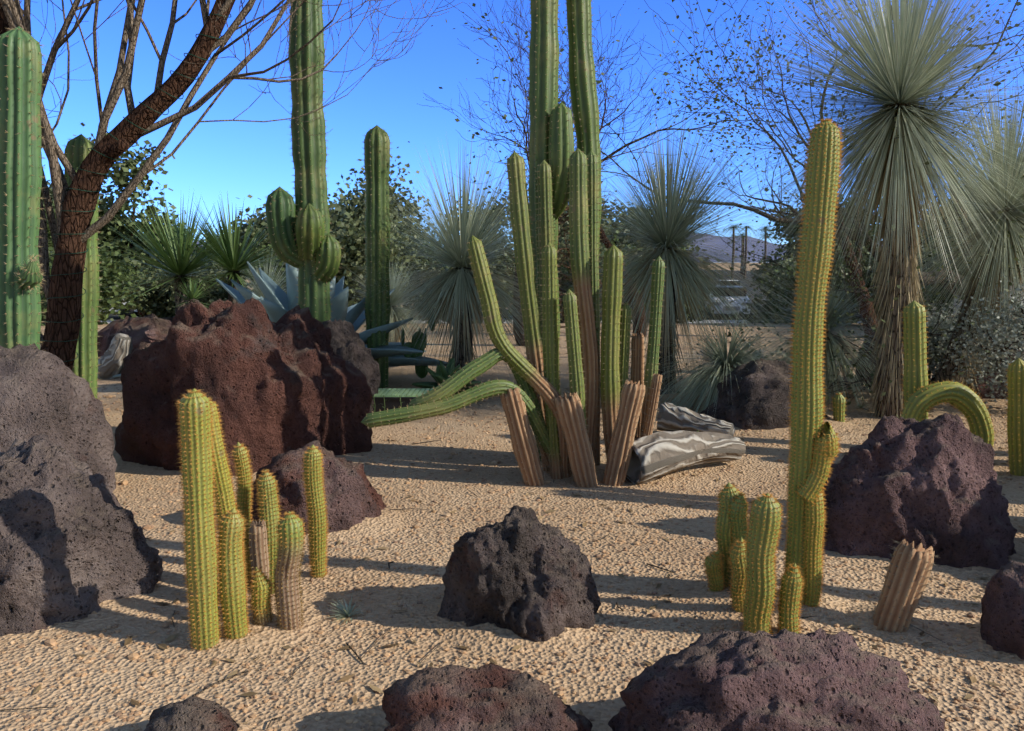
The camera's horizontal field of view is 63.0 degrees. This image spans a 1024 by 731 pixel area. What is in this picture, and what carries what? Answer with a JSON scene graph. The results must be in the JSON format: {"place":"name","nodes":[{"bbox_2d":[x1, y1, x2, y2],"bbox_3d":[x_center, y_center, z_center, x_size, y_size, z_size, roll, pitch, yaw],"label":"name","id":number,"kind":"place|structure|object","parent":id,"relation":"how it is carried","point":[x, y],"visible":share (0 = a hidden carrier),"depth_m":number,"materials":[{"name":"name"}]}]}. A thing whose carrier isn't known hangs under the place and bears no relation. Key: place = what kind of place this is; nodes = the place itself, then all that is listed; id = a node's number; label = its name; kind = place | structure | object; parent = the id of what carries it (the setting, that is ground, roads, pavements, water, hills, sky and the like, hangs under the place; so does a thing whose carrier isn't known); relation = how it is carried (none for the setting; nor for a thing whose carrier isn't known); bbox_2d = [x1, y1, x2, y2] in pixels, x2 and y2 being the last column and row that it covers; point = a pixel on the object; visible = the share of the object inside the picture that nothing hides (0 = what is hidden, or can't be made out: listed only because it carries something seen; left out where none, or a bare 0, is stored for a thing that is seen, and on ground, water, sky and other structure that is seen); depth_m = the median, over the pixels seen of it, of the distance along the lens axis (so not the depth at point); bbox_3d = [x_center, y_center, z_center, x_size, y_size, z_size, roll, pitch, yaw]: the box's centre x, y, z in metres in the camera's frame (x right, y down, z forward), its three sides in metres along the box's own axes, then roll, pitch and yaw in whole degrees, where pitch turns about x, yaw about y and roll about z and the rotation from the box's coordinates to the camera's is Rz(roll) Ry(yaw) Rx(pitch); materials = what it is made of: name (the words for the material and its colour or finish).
{"place":"outdoors","nodes":[
{"label":"outdoors","id":0,"kind":"place"},
{"bbox_2d":[73,122,197,316],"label":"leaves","id":1,"kind":"object","parent":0,"point":[119,178],"depth_m":27.88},
{"bbox_2d":[329,141,433,256],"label":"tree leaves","id":2,"kind":"object","parent":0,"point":[398,198],"visible":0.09,"depth_m":36.05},
{"bbox_2d":[105,270,769,319],"bbox_3d":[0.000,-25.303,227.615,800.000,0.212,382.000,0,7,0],"label":"road asphalt","id":3,"kind":"structure","parent":0,"point":[116,317],"depth_m":73.48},
{"bbox_2d":[100,299,138,316],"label":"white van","id":4,"kind":"object","parent":3,"relation":"on","point":[130,312],"visible":0.06,"depth_m":40.14,"materials":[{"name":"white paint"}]},
{"bbox_2d":[398,204,447,312],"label":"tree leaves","id":5,"kind":"object","parent":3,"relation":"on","point":[423,232],"depth_m":40.85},
{"bbox_2d":[699,286,751,319],"bbox_3d":[10.508,-3.175,41.422,2.228,1.585,4.964,1,7,8],"label":"white car","id":6,"kind":"object","parent":3,"relation":"on","point":[733,305],"visible":0.2,"depth_m":39.59,"materials":[{"name":"white paint"}]},
{"bbox_2d":[0,263,1023,730],"bbox_3d":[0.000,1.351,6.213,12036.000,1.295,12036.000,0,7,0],"label":"ground","id":7,"kind":"structure","parent":0,"point":[126,681],"depth_m":3.73,"materials":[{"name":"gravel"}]},
{"bbox_2d":[40,239,54,322],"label":"shrub leaves","id":8,"kind":"object","parent":7,"relation":"on","point":[43,318],"visible":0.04,"depth_m":23.18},
{"bbox_2d":[0,26,99,397],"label":"cactus","id":9,"kind":"object","parent":7,"relation":"on","point":[18,105],"visible":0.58,"depth_m":5.84,"materials":[{"name":"plant"}]},
{"bbox_2d":[0,27,102,399],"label":"cactus spines","id":10,"kind":"object","parent":9,"relation":"attached to","point":[31,257],"visible":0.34,"depth_m":5.87},
{"bbox_2d":[43,203,56,251],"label":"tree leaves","id":11,"kind":"object","parent":7,"relation":"on","point":[50,243],"visible":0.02,"depth_m":34.16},
{"bbox_2d":[0,343,116,491],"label":"boulder","id":12,"kind":"object","parent":7,"relation":"on","point":[52,397],"visible":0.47,"depth_m":5.24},
{"bbox_2d":[42,165,109,215],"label":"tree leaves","id":13,"kind":"object","parent":7,"relation":"on","point":[50,191],"visible":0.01,"depth_m":38.62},
{"bbox_2d":[0,434,162,636],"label":"boulder","id":14,"kind":"object","parent":7,"relation":"on","point":[74,546],"visible":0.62,"depth_m":3.52,"materials":[{"name":"stone"}]},
{"bbox_2d":[40,227,156,325],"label":"shrub leaves","id":15,"kind":"object","parent":7,"relation":"on","point":[109,268],"depth_m":20.62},
{"bbox_2d":[97,333,132,378],"bbox_3d":[-5.197,-0.067,10.820,0.582,0.711,0.433,6,10,42],"label":"driftwood","id":16,"kind":"object","parent":7,"relation":"on","point":[110,361],"visible":0.76,"depth_m":10.68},
{"bbox_2d":[97,313,173,356],"bbox_3d":[-5.674,-0.342,12.838,1.510,0.920,1.301,0,7,0],"label":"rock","id":17,"kind":"object","parent":7,"relation":"on","point":[150,328],"visible":0.32,"depth_m":12.56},
{"bbox_2d":[116,247,174,317],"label":"shrub leaves","id":18,"kind":"object","parent":7,"relation":"on","point":[153,302],"visible":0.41,"depth_m":25.13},
{"bbox_2d":[174,275,187,314],"bbox_3d":[-5.132,-0.745,13.007,0.222,1.384,0.222,3,8,22],"label":"green yucca trunk","id":19,"kind":"object","parent":7,"relation":"on","point":[178,292],"visible":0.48,"depth_m":12.87,"materials":[{"name":"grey plant"}]},
{"bbox_2d":[99,185,251,302],"bbox_3d":[-5.358,-1.899,12.917,2.718,1.981,2.670,0,7,0],"label":"yucca plant","id":20,"kind":"object","parent":19,"relation":"on","point":[174,249],"visible":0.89,"depth_m":12.75,"materials":[{"name":"green plant"}]},
{"bbox_2d":[144,696,239,730],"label":"rock","id":21,"kind":"object","parent":7,"relation":"on","point":[194,713],"visible":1,"depth_m":2.56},
{"bbox_2d":[185,298,198,304],"bbox_3d":[-4.589,-0.458,12.035,0.222,1.054,0.222,-3,8,-22],"label":"green yucca trunk","id":22,"kind":"object","parent":7,"relation":"on","point":[189,301],"visible":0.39,"depth_m":11.90,"materials":[{"name":"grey plant"}]},
{"bbox_2d":[176,278,213,307],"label":"yucca plant","id":23,"kind":"object","parent":22,"relation":"on","point":[193,293],"visible":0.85,"depth_m":11.91,"materials":[{"name":"green plant"}]},
{"bbox_2d":[157,245,251,316],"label":"shrub leaves","id":24,"kind":"object","parent":7,"relation":"on","point":[217,293],"visible":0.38,"depth_m":24.15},
{"bbox_2d":[141,193,285,296],"bbox_3d":[-4.683,-1.942,13.511,2.856,1.810,2.926,0,7,0],"label":"yucca plant","id":25,"kind":"object","parent":7,"relation":"on","point":[237,260],"visible":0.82,"depth_m":13.20,"materials":[{"name":"green plant"}]},
{"bbox_2d":[0,0,461,369],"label":"mesquite","id":26,"kind":"object","parent":7,"relation":"on","point":[14,12],"depth_m":7.31,"materials":[{"name":"plant"}]},
{"bbox_2d":[40,14,230,361],"bbox_3d":[-3.357,-1.351,7.391,2.185,4.162,0.358,0,7,0],"label":"light wire","id":27,"kind":"object","parent":26,"relation":"attached to","point":[101,189],"visible":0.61,"depth_m":7.29,"materials":[{"name":"black"}]},
{"bbox_2d":[228,271,240,302],"bbox_3d":[-4.472,-0.838,13.499,0.222,1.447,0.222,3,8,22],"label":"green yucca trunk","id":28,"kind":"object","parent":7,"relation":"on","point":[231,299],"visible":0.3,"depth_m":13.37,"materials":[{"name":"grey plant"}]},
{"bbox_2d":[115,297,372,475],"bbox_3d":[-2.057,0.259,6.442,1.952,1.585,1.335,-1,7,-11],"label":"red rock","id":29,"kind":"object","parent":7,"relation":"on","point":[287,381],"visible":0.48,"depth_m":6.04,"materials":[{"name":"stone"}]},
{"bbox_2d":[179,389,325,649],"bbox_3d":[-1.104,0.569,3.566,0.519,1.065,0.832,0,7,0],"label":"cactus cluster","id":30,"kind":"object","parent":7,"relation":"on","point":[259,536],"visible":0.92,"depth_m":3.31,"materials":[{"name":"plant"}]},
{"bbox_2d":[175,389,331,650],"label":"cactus spines","id":31,"kind":"object","parent":30,"relation":"attached to","point":[240,512],"visible":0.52,"depth_m":3.36,"materials":[{"name":"plant"}]},
{"bbox_2d":[239,235,286,293],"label":"shrub leaves","id":32,"kind":"object","parent":7,"relation":"on","point":[280,262],"visible":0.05,"depth_m":22.87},
{"bbox_2d":[241,250,286,297],"bbox_3d":[-4.345,-1.222,15.135,2.101,1.884,2.034,0,7,0],"label":"sotol","id":33,"kind":"object","parent":7,"relation":"on","point":[258,293],"visible":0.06,"depth_m":14.95,"materials":[{"name":"green plant"}]},
{"bbox_2d":[113,261,447,377],"bbox_3d":[-2.314,-0.603,10.367,3.428,1.641,3.776,3,8,22],"label":"blue agave","id":34,"kind":"object","parent":7,"relation":"on","point":[277,302],"visible":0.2,"depth_m":9.91,"materials":[{"name":"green plant"}]},
{"bbox_2d":[250,440,386,533],"bbox_3d":[-1.121,0.739,4.820,0.879,0.613,0.662,-4,8,-28],"label":"boulder","id":35,"kind":"object","parent":7,"relation":"on","point":[353,497],"visible":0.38,"depth_m":4.65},
{"bbox_2d":[265,0,390,387],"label":"tall cactus","id":36,"kind":"object","parent":7,"relation":"on","point":[315,284],"visible":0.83,"depth_m":8.72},
{"bbox_2d":[263,2,392,385],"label":"cactus spines","id":37,"kind":"object","parent":36,"relation":"attached to","point":[329,202],"visible":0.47,"depth_m":8.79},
{"bbox_2d":[250,175,409,268],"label":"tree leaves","id":38,"kind":"object","parent":7,"relation":"on","point":[349,208],"depth_m":30.31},
{"bbox_2d":[327,593,362,625],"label":"pale tuft","id":39,"kind":"object","parent":7,"relation":"on","point":[346,611],"visible":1,"depth_m":3.53,"materials":[{"name":"green plant"}]},
{"bbox_2d":[322,319,380,412],"bbox_3d":[-1.722,0.136,8.306,0.825,1.209,0.715,0,7,0],"label":"boulder","id":40,"kind":"object","parent":7,"relation":"on","point":[347,343],"visible":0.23,"depth_m":8.21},
{"bbox_2d":[277,193,427,326],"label":"shrub leaves","id":41,"kind":"object","parent":7,"relation":"on","point":[351,247],"depth_m":19.22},
{"bbox_2d":[359,317,415,341],"bbox_3d":[-1.955,-0.257,13.098,1.504,1.403,1.466,-5,9,-36],"label":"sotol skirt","id":42,"kind":"object","parent":7,"relation":"on","point":[396,332],"visible":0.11,"depth_m":12.95,"materials":[{"name":"beige plant"}]},
{"bbox_2d":[334,200,446,318],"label":"shrub leaves","id":43,"kind":"object","parent":7,"relation":"on","point":[410,262],"depth_m":22.92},
{"bbox_2d":[344,258,445,355],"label":"bush","id":44,"kind":"object","parent":7,"relation":"on","point":[394,294],"depth_m":12.88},
{"bbox_2d":[371,389,439,415],"bbox_3d":[-1.038,0.372,8.454,0.760,0.185,0.520,0,7,0],"label":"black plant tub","id":45,"kind":"object","parent":7,"relation":"on","point":[392,402],"visible":0.18,"depth_m":8.21,"materials":[{"name":"black plastic"}]},
{"bbox_2d":[374,388,432,396],"bbox_3d":[-1.038,0.278,8.442,0.710,0.026,0.470,0,7,0],"label":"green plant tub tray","id":46,"kind":"object","parent":45,"relation":"on","point":[399,392],"visible":0.71,"depth_m":8.39,"materials":[{"name":"green"}]},
{"bbox_2d":[401,312,434,378],"bbox_3d":[-1.196,-0.266,10.647,0.438,0.867,0.292,-1,7,-6],"label":"prickly pear","id":47,"kind":"object","parent":7,"relation":"on","point":[422,372],"visible":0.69,"depth_m":10.58,"materials":[{"name":"green plant"}]},
{"bbox_2d":[403,238,480,323],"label":"shrub leaves","id":48,"kind":"object","parent":7,"relation":"on","point":[433,285],"depth_m":24.86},
{"bbox_2d":[412,357,480,394],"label":"agave","id":49,"kind":"object","parent":7,"relation":"on","point":[441,374],"visible":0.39,"depth_m":9.02,"materials":[{"name":"green plant"}]},
{"bbox_2d":[392,266,524,387],"bbox_3d":[-0.647,-0.271,10.243,2.411,1.921,2.331,0,7,0],"label":"sotol skirt","id":50,"kind":"object","parent":7,"relation":"on","point":[454,332],"visible":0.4,"depth_m":9.83,"materials":[{"name":"beige plant"}]},
{"bbox_2d":[352,124,571,390],"bbox_3d":[-0.356,-1.206,10.177,3.535,3.376,3.558,0,7,0],"label":"yucca plant","id":51,"kind":"object","parent":7,"relation":"on","point":[452,251],"depth_m":9.64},
{"bbox_2d":[436,217,514,323],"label":"shrub leaves","id":52,"kind":"object","parent":7,"relation":"on","point":[509,261],"depth_m":21.30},
{"bbox_2d":[439,187,511,245],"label":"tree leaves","id":53,"kind":"object","parent":7,"relation":"on","point":[502,212],"depth_m":48.55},
{"bbox_2d":[100,269,861,323],"bbox_3d":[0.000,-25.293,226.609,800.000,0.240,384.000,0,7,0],"label":"road kerbs","id":54,"kind":"structure","parent":7,"relation":"on","point":[631,320],"depth_m":37.15,"materials":[{"name":"concrete"}]},
{"bbox_2d":[205,194,273,286],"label":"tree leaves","id":55,"kind":"object","parent":54,"relation":"on","point":[244,226],"depth_m":35.18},
{"bbox_2d":[382,664,592,730],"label":"rock","id":56,"kind":"object","parent":7,"relation":"on","point":[490,697],"visible":1,"depth_m":2.52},
{"bbox_2d":[0,383,1018,730],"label":"dry leaves","id":57,"kind":"object","parent":7,"relation":"on","point":[346,677],"visible":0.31,"depth_m":3.25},
{"bbox_2d":[0,383,1023,730],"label":"ground pebbles","id":58,"kind":"object","parent":7,"relation":"on","point":[388,661],"visible":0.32,"depth_m":3.43,"materials":[{"name":"gravel"}]},
{"bbox_2d":[361,148,664,487],"bbox_3d":[0.030,-0.311,5.716,2.082,2.345,0.658,-1,7,-5],"label":"cactus cluster","id":59,"kind":"object","parent":7,"relation":"on","point":[617,452],"visible":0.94,"depth_m":5.68,"materials":[{"name":"plant"}]},
{"bbox_2d":[366,151,666,486],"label":"cactus spines","id":60,"kind":"object","parent":59,"relation":"attached to","point":[559,344],"visible":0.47,"depth_m":5.71},
{"bbox_2d":[436,505,600,641],"bbox_3d":[0.038,0.892,3.546,0.669,0.629,0.564,2,7,18],"label":"black rock","id":61,"kind":"object","parent":7,"relation":"on","point":[523,572],"visible":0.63,"depth_m":3.36,"materials":[{"name":"stone"}]},
{"bbox_2d":[510,224,613,322],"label":"shrub leaves","id":62,"kind":"object","parent":7,"relation":"on","point":[561,256],"depth_m":23.89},
{"bbox_2d":[525,0,603,459],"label":"cactus spines","id":63,"kind":"object","parent":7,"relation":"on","point":[567,120],"visible":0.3,"depth_m":6.01},
{"bbox_2d":[529,0,601,461],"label":"tall cactus","id":64,"kind":"object","parent":7,"relation":"on","point":[543,28],"visible":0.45,"depth_m":5.96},
{"bbox_2d":[510,190,621,255],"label":"tree leaves","id":65,"kind":"object","parent":7,"relation":"on","point":[566,224],"depth_m":44.33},
{"bbox_2d":[557,228,650,322],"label":"shrub leaves","id":66,"kind":"object","parent":7,"relation":"on","point":[566,273],"visible":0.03,"depth_m":22.09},
{"bbox_2d":[483,83,737,337],"bbox_3d":[1.653,-2.744,16.095,5.141,5.751,3.422,3,8,20],"label":"bare tree","id":67,"kind":"object","parent":7,"relation":"on","point":[604,240],"visible":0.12,"depth_m":16.61,"materials":[{"name":"brown plant"}]},
{"bbox_2d":[419,0,833,345],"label":"bare tree","id":68,"kind":"object","parent":7,"relation":"on","point":[526,117],"visible":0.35,"depth_m":14.40,"materials":[{"name":"brown plant"}]},
{"bbox_2d":[604,197,694,249],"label":"tree leaves","id":69,"kind":"object","parent":7,"relation":"on","point":[631,208],"visible":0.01,"depth_m":39.97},
{"bbox_2d":[599,204,708,322],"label":"tree leaves","id":70,"kind":"object","parent":7,"relation":"on","point":[623,235],"depth_m":29.04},
{"bbox_2d":[625,430,745,484],"bbox_3d":[1.258,0.631,5.962,1.116,0.360,0.346,-4,8,-28],"label":"driftwood log","id":71,"kind":"object","parent":7,"relation":"on","point":[655,455],"visible":0.91,"depth_m":5.79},
{"bbox_2d":[649,263,722,322],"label":"shrub leaves","id":72,"kind":"object","parent":7,"relation":"on","point":[688,315],"visible":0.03,"depth_m":29.41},
{"bbox_2d":[657,402,734,435],"bbox_3d":[1.573,0.484,7.156,0.658,0.288,0.271,5,9,36],"label":"driftwood","id":73,"kind":"object","parent":7,"relation":"on","point":[672,417],"visible":0.83,"depth_m":7.11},
{"bbox_2d":[560,104,842,393],"bbox_3d":[2.114,-1.227,9.489,3.677,3.656,3.780,0,7,0],"label":"yucca","id":74,"kind":"object","parent":7,"relation":"on","point":[669,224],"depth_m":9.01,"materials":[{"name":"plant"}]},
{"bbox_2d":[600,246,769,402],"bbox_3d":[1.849,-0.248,9.340,2.443,2.164,2.398,0,7,0],"label":"yucca","id":75,"kind":"object","parent":74,"relation":"attached to","point":[679,314],"visible":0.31,"depth_m":9.20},
{"bbox_2d":[428,0,1023,417],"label":"overhanging tree","id":76,"kind":"object","parent":7,"relation":"on","point":[774,148],"depth_m":9.99,"materials":[{"name":"plant"}]},
{"bbox_2d":[722,224,744,279],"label":"palm","id":77,"kind":"object","parent":7,"relation":"on","point":[733,243],"depth_m":118.71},
{"bbox_2d":[736,223,759,278],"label":"palm","id":78,"kind":"object","parent":7,"relation":"on","point":[745,259],"depth_m":132.55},
{"bbox_2d":[657,300,848,417],"bbox_3d":[2.340,0.457,8.549,2.318,2.307,2.275,0,7,0],"label":"sotol","id":79,"kind":"object","parent":7,"relation":"on","point":[708,379],"depth_m":8.44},
{"bbox_2d":[725,244,797,322],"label":"shrub leaves","id":80,"kind":"object","parent":7,"relation":"on","point":[756,299],"depth_m":28.03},
{"bbox_2d":[699,358,831,429],"bbox_3d":[2.446,0.309,7.942,1.401,0.763,1.058,-1,7,-11],"label":"rock","id":81,"kind":"object","parent":7,"relation":"on","point":[761,399],"visible":0.43,"depth_m":7.57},
{"bbox_2d":[705,118,839,633],"bbox_3d":[1.029,0.057,3.442,0.505,2.115,0.525,6,9,42],"label":"cactus cluster","id":82,"kind":"object","parent":7,"relation":"on","point":[815,231],"visible":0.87,"depth_m":3.43,"materials":[{"name":"plant"}]},
{"bbox_2d":[702,118,844,633],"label":"cactus spines","id":83,"kind":"object","parent":82,"relation":"attached to","point":[788,479],"visible":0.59,"depth_m":3.44,"materials":[{"name":"plant"}]},
{"bbox_2d":[608,628,944,730],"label":"rock","id":84,"kind":"object","parent":7,"relation":"on","point":[785,679],"visible":1,"depth_m":2.43,"materials":[{"name":"stone"}]},
{"bbox_2d":[727,254,880,409],"bbox_3d":[3.339,0.105,9.580,2.587,2.926,2.662,0,7,0],"label":"bush","id":85,"kind":"object","parent":7,"relation":"on","point":[835,345],"depth_m":9.20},
{"bbox_2d":[679,0,941,335],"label":"bare tree","id":86,"kind":"object","parent":7,"relation":"on","point":[867,309],"visible":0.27,"depth_m":16.16,"materials":[{"name":"brown plant"}]},
{"bbox_2d":[751,243,876,325],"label":"shrub leaves","id":87,"kind":"object","parent":7,"relation":"on","point":[793,282],"depth_m":20.95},
{"bbox_2d":[792,342,876,402],"bbox_3d":[3.634,0.420,9.535,1.747,1.672,1.802,0,7,0],"label":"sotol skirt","id":88,"kind":"object","parent":7,"relation":"on","point":[833,388],"visible":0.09,"depth_m":9.29,"materials":[{"name":"beige plant"}]},
{"bbox_2d":[790,181,882,252],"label":"tree leaves","id":89,"kind":"object","parent":7,"relation":"on","point":[872,235],"visible":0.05,"depth_m":39.39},
{"bbox_2d":[764,225,928,323],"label":"shrub leaves","id":90,"kind":"object","parent":7,"relation":"on","point":[863,248],"depth_m":21.53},
{"bbox_2d":[695,0,1023,417],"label":"yucca tree","id":91,"kind":"object","parent":7,"relation":"on","point":[903,68],"depth_m":7.41,"materials":[{"name":"plant"}]},
{"bbox_2d":[834,104,970,417],"bbox_3d":[3.654,-0.686,7.946,1.395,3.484,1.448,6,9,38],"label":"yucca","id":92,"kind":"object","parent":91,"relation":"attached to","point":[916,281],"visible":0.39,"depth_m":7.87,"materials":[{"name":"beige plant"}]},
{"bbox_2d":[696,301,1023,475],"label":"cactus","id":93,"kind":"object","parent":7,"relation":"on","point":[969,407],"visible":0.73,"depth_m":6.03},
{"bbox_2d":[831,305,1023,472],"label":"cactus spines","id":94,"kind":"object","parent":93,"relation":"attached to","point":[947,394],"visible":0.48,"depth_m":6.07,"materials":[{"name":"beige plant"}]},
{"bbox_2d":[855,328,879,381],"bbox_3d":[4.713,-0.062,10.511,0.742,0.948,0.651,-1,7,-6],"label":"trunk","id":95,"kind":"object","parent":7,"relation":"on","point":[868,345],"visible":0.06,"depth_m":10.41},
{"bbox_2d":[827,226,952,321],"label":"shrub leaves","id":96,"kind":"object","parent":7,"relation":"on","point":[865,275],"visible":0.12,"depth_m":19.32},
{"bbox_2d":[872,539,934,632],"bbox_3d":[1.587,0.921,3.400,0.244,0.430,0.159,0,7,0],"label":"cactus stump","id":97,"kind":"object","parent":7,"relation":"on","point":[896,600],"visible":0.88,"depth_m":3.34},
{"bbox_2d":[870,540,940,631],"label":"cactus spines","id":98,"kind":"object","parent":97,"relation":"attached to","point":[900,586],"visible":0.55,"depth_m":3.36},
{"bbox_2d":[822,413,1016,569],"bbox_3d":[2.098,0.695,4.422,1.061,0.938,0.829,1,7,11],"label":"rock","id":99,"kind":"object","parent":7,"relation":"on","point":[933,483],"visible":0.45,"depth_m":4.21,"materials":[{"name":"stone"}]},
{"bbox_2d":[843,62,1023,382],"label":"yucca tree","id":100,"kind":"object","parent":7,"relation":"on","point":[1000,249],"depth_m":8.58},
{"bbox_2d":[879,281,1023,337],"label":"bush","id":101,"kind":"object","parent":7,"relation":"on","point":[927,299],"depth_m":12.43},
{"bbox_2d":[892,3,1023,178],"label":"overhanging tree leaves","id":102,"kind":"object","parent":7,"relation":"on","point":[995,84],"depth_m":7.53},
{"bbox_2d":[923,291,995,383],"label":"silver shrub leaves","id":103,"kind":"object","parent":7,"relation":"on","point":[935,351],"depth_m":9.56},
{"bbox_2d":[917,211,1022,322],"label":"shrub leaves","id":104,"kind":"object","parent":7,"relation":"on","point":[932,293],"visible":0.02,"depth_m":17.58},
{"bbox_2d":[926,267,1023,413],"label":"silver shrub","id":105,"kind":"object","parent":7,"relation":"on","point":[999,339],"depth_m":8.18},
{"bbox_2d":[930,336,1023,398],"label":"bush","id":106,"kind":"object","parent":7,"relation":"on","point":[984,391],"visible":0.08,"depth_m":9.14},
{"bbox_2d":[940,214,1023,393],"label":"yucca","id":107,"kind":"object","parent":7,"relation":"on","point":[997,291],"visible":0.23,"depth_m":8.86,"materials":[{"name":"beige plant"}]},
{"bbox_2d":[980,560,1023,659],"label":"edge rock","id":108,"kind":"object","parent":7,"relation":"on","point":[1002,618],"visible":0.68,"depth_m":3.17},
{"bbox_2d":[19,0,1023,262],"label":"sky","id":109,"kind":"structure","parent":0,"point":[239,159],"materials":[{"name":"blue"}]},
{"bbox_2d":[192,233,883,261],"bbox_3d":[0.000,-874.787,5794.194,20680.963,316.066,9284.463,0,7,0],"label":"mountains","id":110,"kind":"structure","parent":0,"point":[720,242],"depth_m":7318.57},
{"bbox_2d":[742,193,804,294],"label":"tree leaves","id":111,"kind":"object","parent":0,"point":[790,246],"depth_m":48.27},
{"bbox_2d":[917,181,987,257],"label":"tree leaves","id":112,"kind":"object","parent":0,"point":[944,222],"depth_m":34.53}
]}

